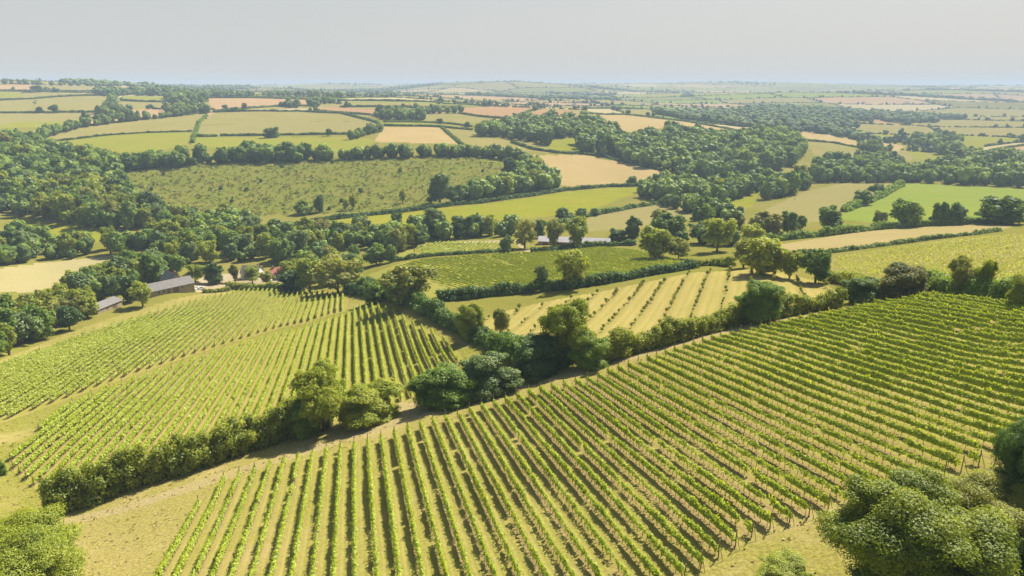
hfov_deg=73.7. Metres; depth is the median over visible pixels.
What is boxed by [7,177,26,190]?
broadleaf tree
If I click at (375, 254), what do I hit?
broadleaf tree
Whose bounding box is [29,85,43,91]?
broadleaf tree
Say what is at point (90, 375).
vine row
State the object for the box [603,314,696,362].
hedge
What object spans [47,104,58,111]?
broadleaf tree
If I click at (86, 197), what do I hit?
broadleaf tree
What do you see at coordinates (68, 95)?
hedge
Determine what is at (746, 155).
broadleaf tree
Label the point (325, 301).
vine row
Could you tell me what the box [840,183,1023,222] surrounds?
pasture
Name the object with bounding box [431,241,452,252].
vine row
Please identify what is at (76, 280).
broadleaf tree
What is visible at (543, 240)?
long shed
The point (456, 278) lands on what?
vine row
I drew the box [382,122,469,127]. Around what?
lane verge
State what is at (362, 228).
broadleaf tree
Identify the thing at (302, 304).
vine row
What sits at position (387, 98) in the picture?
stubble field
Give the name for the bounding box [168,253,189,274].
broadleaf tree
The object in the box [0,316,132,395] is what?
vine row
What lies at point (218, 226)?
broadleaf tree
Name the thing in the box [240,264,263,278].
white cottage
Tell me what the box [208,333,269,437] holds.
vine row
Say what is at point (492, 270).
vine row
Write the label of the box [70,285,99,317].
broadleaf tree
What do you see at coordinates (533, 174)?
broadleaf tree
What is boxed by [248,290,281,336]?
vine row
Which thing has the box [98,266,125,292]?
broadleaf tree
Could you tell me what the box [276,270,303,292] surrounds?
bush
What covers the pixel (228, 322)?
vine row
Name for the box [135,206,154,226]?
broadleaf tree
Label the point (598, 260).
vine row
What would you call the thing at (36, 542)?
broadleaf tree
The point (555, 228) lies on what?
broadleaf tree
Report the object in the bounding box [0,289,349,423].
vineyard ground
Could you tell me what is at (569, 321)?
broadleaf tree
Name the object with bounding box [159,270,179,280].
stone house
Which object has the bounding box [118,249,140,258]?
broadleaf tree
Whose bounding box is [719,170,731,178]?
broadleaf tree
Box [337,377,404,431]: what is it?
bush
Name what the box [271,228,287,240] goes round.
broadleaf tree
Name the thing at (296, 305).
vine row
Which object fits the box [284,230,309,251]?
broadleaf tree
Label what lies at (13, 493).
grass track
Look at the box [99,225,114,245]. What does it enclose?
broadleaf tree
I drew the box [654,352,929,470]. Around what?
vine row
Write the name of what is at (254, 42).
sky
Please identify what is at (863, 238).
hay meadow
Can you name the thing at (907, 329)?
vine row
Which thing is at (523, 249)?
lane
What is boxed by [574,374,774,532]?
vine row
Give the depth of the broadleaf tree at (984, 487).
52.19 m
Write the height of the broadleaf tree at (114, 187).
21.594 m
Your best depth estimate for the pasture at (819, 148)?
1022.20 m
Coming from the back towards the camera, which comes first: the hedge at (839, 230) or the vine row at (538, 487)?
the hedge at (839, 230)
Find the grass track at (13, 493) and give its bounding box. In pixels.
[0,295,482,518]
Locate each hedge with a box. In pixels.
[0,89,91,91]
[0,93,101,99]
[0,110,94,112]
[37,396,333,515]
[55,130,191,140]
[62,111,210,130]
[119,99,167,101]
[190,114,208,142]
[194,133,217,136]
[202,286,230,292]
[209,95,312,99]
[212,109,383,131]
[214,104,308,110]
[219,130,380,135]
[225,281,282,290]
[266,182,637,224]
[318,109,373,115]
[340,104,460,107]
[341,99,443,102]
[341,275,525,368]
[342,282,405,305]
[383,120,472,126]
[383,123,472,129]
[393,247,514,260]
[435,274,594,301]
[440,126,463,143]
[458,111,500,118]
[510,140,668,170]
[512,107,540,116]
[530,243,576,251]
[532,201,658,225]
[576,239,636,248]
[587,107,643,108]
[589,112,737,129]
[592,258,699,285]
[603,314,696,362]
[681,286,848,338]
[695,256,737,266]
[764,216,1023,240]
[787,227,1002,253]
[808,139,869,151]
[826,268,879,287]
[840,179,905,211]
[925,267,1014,300]
[984,144,1023,151]
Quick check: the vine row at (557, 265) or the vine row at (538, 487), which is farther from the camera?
the vine row at (557, 265)
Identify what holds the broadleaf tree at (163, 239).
on the ground at (536, 297)
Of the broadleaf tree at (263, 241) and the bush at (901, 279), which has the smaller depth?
the bush at (901, 279)
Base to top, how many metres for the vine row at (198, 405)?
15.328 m
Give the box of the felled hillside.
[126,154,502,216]
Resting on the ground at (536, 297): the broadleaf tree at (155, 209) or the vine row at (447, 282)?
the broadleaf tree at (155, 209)
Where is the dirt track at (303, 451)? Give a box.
[60,310,829,526]
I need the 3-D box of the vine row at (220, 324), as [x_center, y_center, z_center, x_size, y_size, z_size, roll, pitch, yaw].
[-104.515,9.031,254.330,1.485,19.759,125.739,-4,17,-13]
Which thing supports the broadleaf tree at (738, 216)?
on the ground at (536, 297)
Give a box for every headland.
[0,290,234,362]
[57,299,891,575]
[683,506,860,575]
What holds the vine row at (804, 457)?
on the vineyard ground at (528, 564)
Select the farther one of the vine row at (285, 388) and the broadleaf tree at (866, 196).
the broadleaf tree at (866, 196)
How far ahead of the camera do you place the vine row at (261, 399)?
156.76 m
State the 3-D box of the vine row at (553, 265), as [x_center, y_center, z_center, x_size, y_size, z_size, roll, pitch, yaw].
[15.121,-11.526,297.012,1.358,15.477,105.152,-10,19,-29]
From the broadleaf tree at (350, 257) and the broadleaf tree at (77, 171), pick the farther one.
the broadleaf tree at (77, 171)
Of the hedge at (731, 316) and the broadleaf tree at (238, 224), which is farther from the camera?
the broadleaf tree at (238, 224)
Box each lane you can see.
[460,240,499,243]
[515,240,529,251]
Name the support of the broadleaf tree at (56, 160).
on the ground at (536, 297)
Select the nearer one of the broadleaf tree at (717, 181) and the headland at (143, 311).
the headland at (143, 311)
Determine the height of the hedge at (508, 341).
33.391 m
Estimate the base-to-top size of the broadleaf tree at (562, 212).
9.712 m
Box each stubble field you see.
[0,84,40,89]
[0,113,90,124]
[0,254,114,292]
[197,121,376,135]
[209,98,306,109]
[254,108,312,111]
[346,98,433,100]
[375,127,458,143]
[533,154,661,186]
[588,109,620,112]
[589,113,728,132]
[801,131,856,145]
[883,143,904,151]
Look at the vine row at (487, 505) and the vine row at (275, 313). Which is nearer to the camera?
the vine row at (487, 505)
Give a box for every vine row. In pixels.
[0,307,167,414]
[0,308,159,409]
[0,311,150,405]
[0,313,141,400]
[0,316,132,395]
[0,319,124,390]
[0,321,114,386]
[0,326,104,382]
[0,328,94,379]
[0,330,85,374]
[0,333,74,371]
[0,340,61,368]
[0,348,40,365]
[7,302,176,418]
[9,389,92,459]
[11,384,108,470]
[17,379,122,474]
[23,376,135,479]
[31,302,184,410]
[31,371,147,485]
[37,398,73,430]
[45,366,160,478]
[49,300,190,402]
[66,297,197,396]
[69,362,171,468]
[77,358,183,472]
[81,297,203,392]
[84,355,194,484]
[96,294,209,386]
[106,352,205,460]
[110,295,215,380]
[123,292,222,375]
[129,348,215,449]
[133,344,225,467]
[136,291,228,371]
[148,289,234,367]
[149,342,235,458]
[153,495,200,575]
[160,289,239,363]
[171,472,226,575]
[172,288,244,357]
[177,338,244,434]
[183,286,249,355]
[183,337,252,441]
[187,335,261,452]
[190,466,242,575]
[193,288,254,351]
[204,286,259,350]
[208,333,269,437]
[208,463,256,575]
[213,288,263,345]
[219,331,276,440]
[222,287,268,344]
[227,458,271,575]
[232,288,272,339]
[237,329,284,427]
[240,289,277,338]
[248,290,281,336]
[249,455,287,575]
[252,326,292,421]
[257,290,285,331]
[263,327,299,417]
[265,290,289,330]
[267,450,300,575]
[273,289,294,326]
[278,324,306,406]
[281,289,300,326]
[285,320,314,416]
[287,446,315,575]
[288,288,304,325]
[294,288,309,323]
[301,287,314,321]
[307,320,321,370]
[308,289,318,319]
[309,444,328,575]
[315,290,323,316]
[319,317,328,360]
[322,289,328,313]
[327,313,335,360]
[328,290,332,313]
[329,443,342,575]
[333,312,342,419]
[334,291,338,310]
[341,292,343,309]
[343,308,348,394]
[349,436,360,575]
[352,306,357,384]
[358,305,367,386]
[365,302,376,381]
[365,433,381,575]
[370,300,391,402]
[377,303,402,399]
[378,430,402,575]
[384,306,412,398]
[392,308,416,376]
[392,427,425,575]
[401,312,424,373]
[402,263,491,286]
[405,262,493,284]
[405,421,450,575]
[408,266,486,286]
[409,262,511,286]
[411,320,431,368]
[412,260,511,284]
[415,259,524,285]
[419,259,526,283]
[419,418,472,575]
[420,258,538,283]
[420,324,440,365]
[423,241,444,252]
[424,275,469,285]
[425,257,532,281]
[428,241,448,252]
[430,328,448,362]
[430,413,498,575]
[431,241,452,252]
[431,257,533,280]
[432,278,465,286]
[435,257,533,278]
[436,276,478,286]
[437,241,456,251]
[440,281,460,287]
[441,240,460,251]
[441,257,557,280]
[441,333,457,362]
[444,410,523,575]
[445,241,464,252]
[445,256,561,279]
[450,256,561,278]
[454,256,562,277]
[455,241,472,250]
[457,406,551,575]
[459,255,562,275]
[463,255,586,276]
[465,241,480,250]
[467,254,587,275]
[468,402,576,575]
[471,254,590,274]
[476,253,595,274]
[479,253,603,273]
[480,399,603,575]
[485,254,605,272]
[489,253,624,272]
[492,252,628,271]
[492,395,631,575]
[497,253,629,270]
[501,253,634,269]
[504,392,663,575]
[506,252,639,269]
[510,252,640,268]
[514,252,647,267]
[515,389,689,575]
[518,251,650,267]
[522,251,648,266]
[526,251,654,265]
[527,386,705,572]
[532,251,653,265]
[536,251,663,264]
[539,382,722,561]
[541,251,669,264]
[545,250,670,263]
[550,383,739,550]
[551,251,675,263]
[554,250,675,262]
[558,250,678,261]
[562,250,682,261]
[562,379,755,538]
[565,249,681,260]
[568,249,677,260]
[573,248,673,258]
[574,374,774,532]
[576,248,669,257]
[580,248,662,256]
[584,248,648,254]
[585,372,794,525]
[586,247,644,253]
[590,247,648,253]
[595,247,643,251]
[596,371,813,517]
[606,365,832,510]
[616,362,848,504]
[626,359,853,484]
[636,356,880,480]
[645,353,895,476]
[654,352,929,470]
[663,349,948,473]
[672,345,966,471]
[681,340,984,467]
[691,338,996,458]
[700,337,993,442]
[709,333,1008,433]
[719,332,1015,426]
[728,330,1023,420]
[738,325,1023,415]
[748,323,1023,405]
[759,323,1023,397]
[768,318,1023,388]
[777,316,1023,380]
[787,314,1023,373]
[797,312,1023,367]
[809,310,1023,360]
[817,309,1023,352]
[828,307,1023,347]
[836,305,1023,343]
[844,305,1023,336]
[852,301,1023,332]
[863,299,1023,328]
[872,297,1023,322]
[883,297,1023,318]
[896,294,1023,314]
[907,293,1023,310]
[917,291,1023,307]
[926,290,1016,304]
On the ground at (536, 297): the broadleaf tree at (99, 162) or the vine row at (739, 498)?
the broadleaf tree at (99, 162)
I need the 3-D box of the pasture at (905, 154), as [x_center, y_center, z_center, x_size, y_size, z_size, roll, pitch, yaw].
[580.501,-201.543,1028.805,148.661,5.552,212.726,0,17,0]
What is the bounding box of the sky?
[0,0,1023,84]
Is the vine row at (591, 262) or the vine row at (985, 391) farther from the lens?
the vine row at (591, 262)
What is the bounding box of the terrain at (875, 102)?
[0,81,1023,159]
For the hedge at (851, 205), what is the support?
on the ground at (536, 297)
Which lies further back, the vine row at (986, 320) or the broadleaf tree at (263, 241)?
the broadleaf tree at (263, 241)
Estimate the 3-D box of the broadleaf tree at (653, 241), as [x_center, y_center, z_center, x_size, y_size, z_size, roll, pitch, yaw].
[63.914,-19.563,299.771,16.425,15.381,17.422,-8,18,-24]
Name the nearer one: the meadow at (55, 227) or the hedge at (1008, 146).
the meadow at (55, 227)
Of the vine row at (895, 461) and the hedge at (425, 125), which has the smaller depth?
the vine row at (895, 461)
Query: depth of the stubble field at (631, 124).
1189.47 m
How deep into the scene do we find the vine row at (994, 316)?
119.47 m
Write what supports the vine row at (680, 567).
on the vineyard ground at (528, 564)
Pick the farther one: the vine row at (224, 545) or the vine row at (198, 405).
the vine row at (198, 405)
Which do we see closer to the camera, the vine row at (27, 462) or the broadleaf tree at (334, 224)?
the vine row at (27, 462)
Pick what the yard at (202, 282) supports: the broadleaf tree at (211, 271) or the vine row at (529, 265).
the broadleaf tree at (211, 271)
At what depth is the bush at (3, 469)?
113.37 m
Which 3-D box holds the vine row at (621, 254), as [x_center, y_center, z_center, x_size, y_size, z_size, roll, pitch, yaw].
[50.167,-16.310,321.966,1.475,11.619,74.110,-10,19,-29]
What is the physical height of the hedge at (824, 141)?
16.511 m
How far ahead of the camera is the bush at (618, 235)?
384.69 m
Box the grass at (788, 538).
[0,303,870,575]
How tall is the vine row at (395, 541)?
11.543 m
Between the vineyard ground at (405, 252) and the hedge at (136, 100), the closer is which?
the vineyard ground at (405, 252)
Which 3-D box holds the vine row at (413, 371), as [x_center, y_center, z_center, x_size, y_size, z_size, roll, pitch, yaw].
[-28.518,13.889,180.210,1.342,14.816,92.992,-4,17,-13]
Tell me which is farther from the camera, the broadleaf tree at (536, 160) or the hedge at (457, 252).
the broadleaf tree at (536, 160)
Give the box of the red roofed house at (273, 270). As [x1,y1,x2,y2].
[269,266,281,278]
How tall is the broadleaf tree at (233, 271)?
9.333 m
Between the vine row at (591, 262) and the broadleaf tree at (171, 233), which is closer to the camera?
the vine row at (591, 262)
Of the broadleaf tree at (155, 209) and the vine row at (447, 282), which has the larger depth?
the broadleaf tree at (155, 209)
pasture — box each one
[0,91,24,97]
[0,100,34,110]
[30,93,83,98]
[33,96,106,112]
[44,85,141,89]
[48,113,208,139]
[121,96,164,100]
[122,101,161,109]
[192,137,375,152]
[341,101,435,105]
[424,114,492,123]
[446,128,548,152]
[621,109,658,115]
[745,183,891,224]
[780,160,810,172]
[808,141,861,156]
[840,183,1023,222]
[897,150,911,160]
[963,140,986,148]
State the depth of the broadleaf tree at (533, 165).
646.46 m
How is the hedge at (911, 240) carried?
on the ground at (536, 297)
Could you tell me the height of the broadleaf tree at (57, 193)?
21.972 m
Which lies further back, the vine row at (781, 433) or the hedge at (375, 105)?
the hedge at (375, 105)
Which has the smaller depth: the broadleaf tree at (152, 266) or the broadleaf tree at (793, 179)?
the broadleaf tree at (152, 266)
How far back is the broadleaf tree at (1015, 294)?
117.67 m
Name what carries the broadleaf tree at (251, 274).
on the yard at (202, 282)
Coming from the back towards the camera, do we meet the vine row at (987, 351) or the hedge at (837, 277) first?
the hedge at (837, 277)
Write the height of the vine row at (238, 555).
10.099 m
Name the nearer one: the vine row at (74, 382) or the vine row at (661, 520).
the vine row at (661, 520)
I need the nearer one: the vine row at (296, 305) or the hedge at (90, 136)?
the vine row at (296, 305)
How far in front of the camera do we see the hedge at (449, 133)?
888.32 m
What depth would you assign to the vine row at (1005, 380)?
99.07 m
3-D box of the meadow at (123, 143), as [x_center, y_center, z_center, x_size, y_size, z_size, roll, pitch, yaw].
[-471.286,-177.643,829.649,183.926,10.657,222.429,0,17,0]
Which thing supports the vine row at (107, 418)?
on the vineyard ground at (379, 372)
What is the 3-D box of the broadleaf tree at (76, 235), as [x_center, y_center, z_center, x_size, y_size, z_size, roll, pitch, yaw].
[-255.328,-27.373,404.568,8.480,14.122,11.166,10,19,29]
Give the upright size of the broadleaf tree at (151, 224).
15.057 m
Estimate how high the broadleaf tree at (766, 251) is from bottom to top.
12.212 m
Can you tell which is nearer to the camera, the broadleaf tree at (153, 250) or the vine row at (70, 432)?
the vine row at (70, 432)
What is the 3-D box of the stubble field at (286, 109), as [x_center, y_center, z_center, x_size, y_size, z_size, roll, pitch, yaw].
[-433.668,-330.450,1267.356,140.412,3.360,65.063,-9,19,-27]
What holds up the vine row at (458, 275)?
on the vineyard ground at (431, 292)
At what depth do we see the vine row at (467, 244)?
382.54 m
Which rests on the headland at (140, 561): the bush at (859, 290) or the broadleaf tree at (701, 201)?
the bush at (859, 290)
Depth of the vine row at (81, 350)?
194.02 m
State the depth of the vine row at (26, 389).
187.44 m
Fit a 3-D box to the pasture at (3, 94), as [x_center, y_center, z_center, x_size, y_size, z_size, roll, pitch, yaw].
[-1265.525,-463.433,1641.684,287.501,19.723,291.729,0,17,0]
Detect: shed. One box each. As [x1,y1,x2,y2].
[93,295,122,313]
[145,275,194,297]
[537,236,610,244]
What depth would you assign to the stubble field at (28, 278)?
353.55 m
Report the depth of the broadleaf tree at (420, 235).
397.60 m
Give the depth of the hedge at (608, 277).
240.61 m
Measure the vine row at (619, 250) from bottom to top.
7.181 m
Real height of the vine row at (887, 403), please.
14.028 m
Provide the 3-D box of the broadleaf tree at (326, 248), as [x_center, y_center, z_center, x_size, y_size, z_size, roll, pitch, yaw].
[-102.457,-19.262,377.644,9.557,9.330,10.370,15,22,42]
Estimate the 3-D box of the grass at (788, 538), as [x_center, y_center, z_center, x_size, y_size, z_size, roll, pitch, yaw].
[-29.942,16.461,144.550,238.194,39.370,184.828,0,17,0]
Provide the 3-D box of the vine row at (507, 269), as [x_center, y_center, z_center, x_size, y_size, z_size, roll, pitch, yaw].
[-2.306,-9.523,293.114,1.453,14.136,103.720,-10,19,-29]
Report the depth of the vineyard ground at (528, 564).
81.36 m
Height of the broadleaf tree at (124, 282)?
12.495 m
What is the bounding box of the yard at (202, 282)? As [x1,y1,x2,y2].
[194,271,281,291]
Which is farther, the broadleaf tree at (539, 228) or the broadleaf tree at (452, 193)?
the broadleaf tree at (452, 193)
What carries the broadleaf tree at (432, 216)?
on the ground at (536, 297)
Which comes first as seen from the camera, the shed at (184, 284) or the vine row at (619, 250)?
the shed at (184, 284)
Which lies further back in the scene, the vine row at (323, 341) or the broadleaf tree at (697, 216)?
the broadleaf tree at (697, 216)
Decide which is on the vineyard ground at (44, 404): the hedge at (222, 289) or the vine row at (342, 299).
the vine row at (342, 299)
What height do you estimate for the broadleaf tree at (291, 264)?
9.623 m
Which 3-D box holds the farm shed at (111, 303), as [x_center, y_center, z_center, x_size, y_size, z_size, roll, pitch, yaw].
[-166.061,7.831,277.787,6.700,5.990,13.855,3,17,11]
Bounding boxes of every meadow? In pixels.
[9,216,121,241]
[57,132,191,152]
[200,111,370,124]
[295,187,636,232]
[548,138,578,150]
[560,204,691,231]
[731,193,759,208]
[781,225,1010,254]
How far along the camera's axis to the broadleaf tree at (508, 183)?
589.74 m
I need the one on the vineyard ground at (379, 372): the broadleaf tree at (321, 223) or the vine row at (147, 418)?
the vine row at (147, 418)
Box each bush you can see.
[0,459,7,475]
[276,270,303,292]
[289,398,320,439]
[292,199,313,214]
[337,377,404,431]
[362,280,384,304]
[405,362,478,411]
[457,350,523,401]
[514,332,558,383]
[550,333,574,368]
[562,263,578,289]
[566,330,609,370]
[608,228,629,241]
[754,547,816,575]
[840,276,890,304]
[878,262,930,298]
[1005,528,1023,575]
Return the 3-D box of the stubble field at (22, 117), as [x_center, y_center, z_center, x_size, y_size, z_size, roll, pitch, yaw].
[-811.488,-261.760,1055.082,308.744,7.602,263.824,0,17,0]
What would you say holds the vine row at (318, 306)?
on the vineyard ground at (44, 404)
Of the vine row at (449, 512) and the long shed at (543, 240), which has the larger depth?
the long shed at (543, 240)
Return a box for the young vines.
[832,232,1023,279]
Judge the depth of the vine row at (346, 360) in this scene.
173.67 m
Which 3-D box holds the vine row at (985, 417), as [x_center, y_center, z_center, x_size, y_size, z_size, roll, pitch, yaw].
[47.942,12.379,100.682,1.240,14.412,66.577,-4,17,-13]
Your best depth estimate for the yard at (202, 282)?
333.67 m
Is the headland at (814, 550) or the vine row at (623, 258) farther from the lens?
the vine row at (623, 258)
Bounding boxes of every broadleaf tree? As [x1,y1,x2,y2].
[0,132,12,141]
[0,170,7,181]
[0,179,21,196]
[0,228,16,244]
[0,236,6,246]
[0,293,15,308]
[0,307,25,313]
[0,308,17,327]
[0,322,17,354]
[0,331,8,354]
[0,502,87,575]
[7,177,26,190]
[9,144,35,153]
[10,230,42,256]
[10,310,43,344]
[12,293,33,303]
[17,298,54,327]
[20,304,54,340]
[22,177,34,188]
[22,289,42,301]
[26,175,39,181]
[27,185,38,195]
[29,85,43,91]
[29,198,42,217]
[30,191,50,219]
[31,289,59,325]
[33,178,45,186]
[35,106,43,112]
[39,177,59,192]
[42,194,78,223]
[44,282,68,296]
[46,172,69,185]
[46,186,64,194]
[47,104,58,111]
[47,206,62,220]
[48,190,71,197]
[50,155,68,166]
[55,232,77,256]
[55,288,82,302]
[55,305,84,329]
[59,270,81,289]
[59,294,87,320]
[64,178,88,190]
[64,189,74,194]
[64,272,95,289]
[67,174,81,184]
[70,231,92,250]
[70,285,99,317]
[71,167,94,175]
[73,144,87,154]
[73,191,97,206]
[73,203,89,226]
[77,186,101,200]
[78,156,94,162]
[79,202,99,227]
[79,266,95,274]
[80,171,102,178]
[85,175,98,184]
[87,180,107,194]
[88,262,107,272]
[89,157,108,171]
[94,199,104,204]
[96,175,108,181]
[97,181,107,191]
[98,199,120,218]
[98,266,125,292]
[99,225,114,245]
[99,275,119,296]
[100,233,114,253]
[103,193,121,202]
[104,255,133,273]
[105,177,126,191]
[105,231,127,252]
[107,190,123,196]
[108,184,123,191]
[115,274,138,301]
[117,193,138,206]
[118,187,133,192]
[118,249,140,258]
[119,200,138,228]
[123,180,136,190]
[125,191,137,196]
[126,280,151,305]
[127,257,145,282]
[135,189,164,207]
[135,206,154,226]
[137,253,163,281]
[140,202,162,220]
[140,247,160,260]
[141,220,159,230]
[151,219,183,232]
[155,211,172,222]
[159,235,178,252]
[162,239,182,255]
[165,230,179,237]
[168,205,189,215]
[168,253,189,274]
[171,214,180,221]
[174,230,202,257]
[175,216,190,227]
[177,228,195,249]
[180,241,196,262]
[181,264,203,281]
[186,228,206,241]
[198,239,219,262]
[201,263,223,283]
[211,225,227,230]
[214,207,227,214]
[214,227,226,248]
[215,202,230,211]
[218,229,237,253]
[227,264,238,281]
[232,222,245,230]
[233,233,254,252]
[236,225,253,250]
[238,215,262,237]
[241,103,247,108]
[243,264,259,282]
[253,224,269,234]
[256,232,274,257]
[259,271,275,282]
[260,231,280,240]
[262,127,279,137]
[267,238,280,260]
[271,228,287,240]
[271,239,294,261]
[277,258,296,274]
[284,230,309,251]
[288,357,346,431]
[295,216,314,230]
[295,258,326,290]
[302,229,317,245]
[303,250,320,262]
[311,218,331,230]
[311,253,362,292]
[314,194,323,211]
[314,231,325,239]
[323,244,333,256]
[326,128,331,134]
[329,248,340,257]
[330,231,343,250]
[331,220,344,231]
[340,252,352,260]
[342,199,347,208]
[344,222,361,232]
[346,244,359,255]
[347,253,363,273]
[349,194,357,209]
[350,219,367,231]
[351,214,371,226]
[361,242,386,264]
[374,223,393,243]
[376,265,442,305]
[384,244,396,261]
[388,225,408,251]
[390,212,402,222]
[390,222,402,228]
[398,190,406,202]
[402,223,417,248]
[410,224,429,245]
[423,207,449,227]
[427,173,449,202]
[446,184,463,201]
[451,215,474,237]
[453,303,484,340]
[463,122,470,127]
[472,215,491,235]
[481,214,496,235]
[492,308,509,332]
[499,235,514,251]
[500,175,513,195]
[501,157,516,171]
[513,160,525,169]
[513,218,537,248]
[528,157,542,164]
[528,169,543,189]
[529,162,543,169]
[533,265,548,284]
[534,220,545,236]
[536,297,598,357]
[546,218,564,245]
[553,249,591,282]
[555,207,573,218]
[563,214,588,244]
[574,208,588,216]
[590,208,599,214]
[600,133,616,154]
[625,216,642,239]
[626,175,636,182]
[638,225,676,257]
[649,212,688,235]
[650,208,666,219]
[666,237,691,258]
[688,221,703,238]
[690,206,703,221]
[692,196,710,216]
[698,203,715,219]
[701,217,738,251]
[711,177,724,184]
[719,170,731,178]
[723,210,745,230]
[733,237,750,267]
[733,279,785,325]
[738,149,753,170]
[740,223,765,237]
[740,236,787,275]
[747,211,783,234]
[758,151,775,168]
[773,251,803,278]
[781,210,800,231]
[784,170,801,194]
[793,164,812,178]
[797,215,807,229]
[797,248,831,282]
[812,466,1022,575]
[818,204,843,230]
[853,190,875,203]
[866,183,884,192]
[872,210,888,222]
[889,198,927,222]
[928,202,950,222]
[942,466,1023,550]
[947,255,977,291]
[949,202,968,224]
[970,259,999,291]
[973,195,1023,224]
[990,416,1023,489]
[1005,273,1023,305]
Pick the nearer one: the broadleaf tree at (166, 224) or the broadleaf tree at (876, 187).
the broadleaf tree at (166, 224)
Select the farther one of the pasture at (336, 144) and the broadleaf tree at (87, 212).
the pasture at (336, 144)
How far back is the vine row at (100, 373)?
200.21 m
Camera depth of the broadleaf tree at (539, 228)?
412.59 m
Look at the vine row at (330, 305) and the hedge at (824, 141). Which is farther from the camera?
the hedge at (824, 141)
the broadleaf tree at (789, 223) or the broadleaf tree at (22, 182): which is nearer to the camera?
the broadleaf tree at (789, 223)
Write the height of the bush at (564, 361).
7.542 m
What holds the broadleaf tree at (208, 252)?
on the ground at (536, 297)
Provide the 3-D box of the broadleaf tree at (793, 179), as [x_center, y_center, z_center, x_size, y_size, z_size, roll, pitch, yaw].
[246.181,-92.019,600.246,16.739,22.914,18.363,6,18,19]
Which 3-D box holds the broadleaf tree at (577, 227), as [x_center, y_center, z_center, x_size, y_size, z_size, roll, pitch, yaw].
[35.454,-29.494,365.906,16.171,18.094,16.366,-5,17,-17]
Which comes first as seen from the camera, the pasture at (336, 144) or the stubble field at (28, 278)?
the stubble field at (28, 278)
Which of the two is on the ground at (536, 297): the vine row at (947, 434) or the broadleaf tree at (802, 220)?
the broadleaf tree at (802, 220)
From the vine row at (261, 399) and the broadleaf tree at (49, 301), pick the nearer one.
the vine row at (261, 399)
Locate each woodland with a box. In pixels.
[0,78,1023,153]
[0,78,1023,299]
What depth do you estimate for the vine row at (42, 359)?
203.13 m
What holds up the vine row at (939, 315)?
on the vineyard ground at (528, 564)
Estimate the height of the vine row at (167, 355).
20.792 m
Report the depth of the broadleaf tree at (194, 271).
328.14 m
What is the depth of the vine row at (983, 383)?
97.66 m
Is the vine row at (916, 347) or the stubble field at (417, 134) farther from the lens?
the stubble field at (417, 134)
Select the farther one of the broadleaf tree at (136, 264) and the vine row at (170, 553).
the broadleaf tree at (136, 264)
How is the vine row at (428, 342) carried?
on the vineyard ground at (379, 372)
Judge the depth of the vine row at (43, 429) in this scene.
135.10 m
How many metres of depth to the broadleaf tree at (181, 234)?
386.41 m
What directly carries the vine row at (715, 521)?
on the vineyard ground at (528, 564)
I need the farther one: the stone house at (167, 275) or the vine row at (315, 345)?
the stone house at (167, 275)
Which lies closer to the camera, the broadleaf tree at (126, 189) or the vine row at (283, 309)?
the vine row at (283, 309)
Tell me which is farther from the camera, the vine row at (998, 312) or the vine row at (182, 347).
the vine row at (182, 347)
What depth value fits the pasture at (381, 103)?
1430.60 m
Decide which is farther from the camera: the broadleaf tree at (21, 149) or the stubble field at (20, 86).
the stubble field at (20, 86)
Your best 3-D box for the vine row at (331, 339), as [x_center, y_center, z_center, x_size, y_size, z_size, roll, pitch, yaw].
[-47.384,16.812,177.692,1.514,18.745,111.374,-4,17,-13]
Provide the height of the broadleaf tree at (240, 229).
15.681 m
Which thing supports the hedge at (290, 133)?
on the ground at (536, 297)
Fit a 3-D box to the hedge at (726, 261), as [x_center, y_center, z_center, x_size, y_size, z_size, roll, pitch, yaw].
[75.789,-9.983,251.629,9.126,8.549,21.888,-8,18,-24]
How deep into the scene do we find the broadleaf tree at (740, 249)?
229.09 m
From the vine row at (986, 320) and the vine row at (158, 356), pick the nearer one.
the vine row at (986, 320)
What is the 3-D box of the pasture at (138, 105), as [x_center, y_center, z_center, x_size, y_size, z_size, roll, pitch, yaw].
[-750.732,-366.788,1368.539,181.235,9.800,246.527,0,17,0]
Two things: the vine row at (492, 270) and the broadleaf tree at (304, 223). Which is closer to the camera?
the vine row at (492, 270)
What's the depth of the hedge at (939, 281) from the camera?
132.34 m
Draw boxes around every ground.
[0,119,1023,497]
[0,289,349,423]
[9,304,463,491]
[161,297,1023,575]
[369,249,675,298]
[399,241,499,256]
[483,270,834,368]
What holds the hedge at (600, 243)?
on the ground at (536, 297)
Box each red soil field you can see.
[317,107,374,113]
[458,107,532,116]
[532,110,578,115]
[874,119,898,124]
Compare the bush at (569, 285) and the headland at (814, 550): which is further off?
the bush at (569, 285)
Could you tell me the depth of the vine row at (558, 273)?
300.58 m
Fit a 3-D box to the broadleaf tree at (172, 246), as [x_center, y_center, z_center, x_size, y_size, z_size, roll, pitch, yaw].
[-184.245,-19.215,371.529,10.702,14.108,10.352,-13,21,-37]
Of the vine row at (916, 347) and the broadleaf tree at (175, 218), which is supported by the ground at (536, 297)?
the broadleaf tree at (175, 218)
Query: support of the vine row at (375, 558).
on the vineyard ground at (528, 564)
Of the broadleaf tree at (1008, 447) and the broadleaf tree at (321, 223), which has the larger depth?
the broadleaf tree at (321, 223)
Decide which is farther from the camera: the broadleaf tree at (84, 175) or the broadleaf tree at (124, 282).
the broadleaf tree at (84, 175)
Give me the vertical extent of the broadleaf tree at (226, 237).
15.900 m
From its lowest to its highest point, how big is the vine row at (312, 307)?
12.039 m

